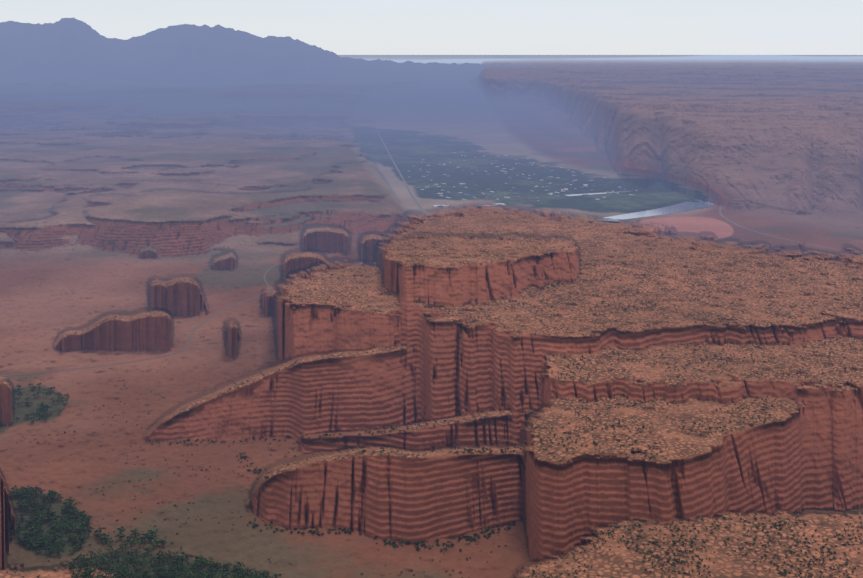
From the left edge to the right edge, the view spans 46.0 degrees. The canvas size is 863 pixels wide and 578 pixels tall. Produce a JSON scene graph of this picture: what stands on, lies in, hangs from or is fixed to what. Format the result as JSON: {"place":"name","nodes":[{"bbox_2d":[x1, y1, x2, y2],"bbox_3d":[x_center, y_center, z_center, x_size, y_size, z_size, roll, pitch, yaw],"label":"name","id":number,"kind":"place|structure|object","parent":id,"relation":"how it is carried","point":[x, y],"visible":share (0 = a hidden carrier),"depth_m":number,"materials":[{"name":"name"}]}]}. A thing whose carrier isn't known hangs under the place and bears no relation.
{"place":"outdoors","nodes":[
{"label":"outdoors","id":0,"kind":"place"},
{"bbox_2d":[0,55,862,577],"bbox_3d":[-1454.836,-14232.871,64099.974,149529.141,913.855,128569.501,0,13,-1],"label":"terrain","id":1,"kind":"structure","parent":0,"point":[196,195],"depth_m":3309.30,"materials":[{"name":"red stone"}]},
{"bbox_2d":[0,382,69,424],"bbox_3d":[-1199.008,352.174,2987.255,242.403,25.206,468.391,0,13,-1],"label":"cottonwood tree","id":2,"kind":"object","parent":1,"relation":"on","point":[42,406],"visible":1,"depth_m":3037.52,"materials":[{"name":"green plant"}]},
{"bbox_2d":[5,485,93,555],"bbox_3d":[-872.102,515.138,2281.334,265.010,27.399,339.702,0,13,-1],"label":"cottonwood tree","id":3,"kind":"object","parent":1,"relation":"on","point":[34,526],"visible":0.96,"depth_m":2259.93,"materials":[{"name":"green plant"}]},
{"bbox_2d":[81,526,166,548],"bbox_3d":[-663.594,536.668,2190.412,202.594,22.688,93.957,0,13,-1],"label":"cottonwood tree","id":4,"kind":"object","parent":1,"relation":"on","point":[146,535],"visible":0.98,"depth_m":2191.51,"materials":[{"name":"green plant"}]},
{"bbox_2d":[0,263,277,375],"bbox_3d":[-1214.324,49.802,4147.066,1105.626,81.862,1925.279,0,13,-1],"label":"park road","id":5,"kind":"structure","parent":1,"relation":"on","point":[178,351],"depth_m":3708.18,"materials":[{"name":"grey asphalt"}]},
{"bbox_2d":[63,544,281,577],"bbox_3d":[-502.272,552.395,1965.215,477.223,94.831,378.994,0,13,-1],"label":"cottonwood tree","id":6,"kind":"object","parent":1,"relation":"on","point":[121,570],"visible":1,"depth_m":2050.86,"materials":[{"name":"green plant"}]},
{"bbox_2d":[236,452,268,478],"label":"shrubs","id":7,"kind":"object","parent":1,"relation":"on","point":[259,469],"visible":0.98,"depth_m":2561.03,"materials":[{"name":"green plant"}]},
{"bbox_2d":[0,17,557,85],"bbox_3d":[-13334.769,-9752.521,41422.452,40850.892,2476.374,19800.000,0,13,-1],"label":"la sal mountains","id":8,"kind":"structure","parent":1,"relation":"on","point":[73,51],"depth_m":36851.14,"materials":[{"name":"blue stone"}]},
{"bbox_2d":[135,420,445,446],"bbox_3d":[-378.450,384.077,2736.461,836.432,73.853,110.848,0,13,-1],"label":"shrubs","id":9,"kind":"object","parent":1,"relation":"on","point":[170,443],"visible":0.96,"depth_m":2738.52,"materials":[{"name":"green plant"}]},
{"bbox_2d":[248,518,524,551],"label":"shrubs","id":10,"kind":"object","parent":1,"relation":"on","point":[467,537],"visible":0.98,"depth_m":2219.36,"materials":[{"name":"green plant"}]},
{"bbox_2d":[362,101,430,216],"bbox_3d":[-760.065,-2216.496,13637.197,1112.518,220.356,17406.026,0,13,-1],"label":"highway","id":11,"kind":"structure","parent":1,"relation":"on","point":[412,196],"depth_m":8930.17,"materials":[{"name":"grey asphalt"}]},
{"bbox_2d":[1,261,802,577],"bbox_3d":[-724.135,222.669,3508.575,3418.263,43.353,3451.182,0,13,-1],"label":"desert shrubs","id":12,"kind":"object","parent":1,"relation":"on","point":[205,469],"visible":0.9,"depth_m":2469.75,"materials":[{"name":"green plant"}]},
{"bbox_2d":[293,443,514,453],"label":"shrubs","id":13,"kind":"object","parent":1,"relation":"on","point":[363,450],"visible":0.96,"depth_m":2367.84,"materials":[{"name":"green plant"}]},
{"bbox_2d":[2,259,862,577],"bbox_3d":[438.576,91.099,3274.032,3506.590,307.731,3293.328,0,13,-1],"label":"shrubs","id":14,"kind":"object","parent":1,"relation":"on","point":[784,573],"visible":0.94,"depth_m":2329.98,"materials":[{"name":"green plant"}]},
{"bbox_2d":[408,150,637,201],"bbox_3d":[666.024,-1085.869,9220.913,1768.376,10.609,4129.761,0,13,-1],"label":"town houses","id":15,"kind":"structure","parent":1,"relation":"on","point":[565,189],"depth_m":8172.73,"materials":[{"name":"white"}]},
{"bbox_2d":[566,191,630,195],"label":"river","id":16,"kind":"structure","parent":1,"relation":"on","point":[595,193],"depth_m":7649.58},
{"bbox_2d":[690,183,862,254],"bbox_3d":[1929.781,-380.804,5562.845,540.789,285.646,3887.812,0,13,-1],"label":"dirt road","id":17,"kind":"structure","parent":1,"relation":"on","point":[756,231],"depth_m":6152.88,"materials":[{"name":"brown soil"}]},
{"bbox_2d":[0,0,862,54],"label":"sky","id":18,"kind":"structure","parent":0,"point":[340,27],"materials":[{"name":"white"}]},
{"bbox_2d":[482,203,505,205],"bbox_3d":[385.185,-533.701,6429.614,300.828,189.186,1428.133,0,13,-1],"label":"river","id":19,"kind":"structure","parent":0,"point":[496,204],"depth_m":6892.01,"materials":[{"name":"liquid"}]},
{"bbox_2d":[364,55,862,62],"bbox_3d":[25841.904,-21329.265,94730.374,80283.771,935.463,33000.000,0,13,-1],"label":"sea","id":20,"kind":"structure","parent":0,"point":[745,57],"depth_m":90289.62,"materials":[{"name":"liquid"}]},
{"bbox_2d":[424,60,862,63],"bbox_3d":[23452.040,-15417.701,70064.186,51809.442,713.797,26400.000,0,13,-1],"label":"ridge","id":21,"kind":"structure","parent":0,"point":[735,61],"depth_m":68558.98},
{"bbox_2d":[596,199,716,221],"bbox_3d":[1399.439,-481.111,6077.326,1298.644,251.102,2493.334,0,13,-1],"label":"river water","id":22,"kind":"structure","parent":0,"point":[683,207],"depth_m":6819.34,"materials":[{"name":"liquid"}]}
]}

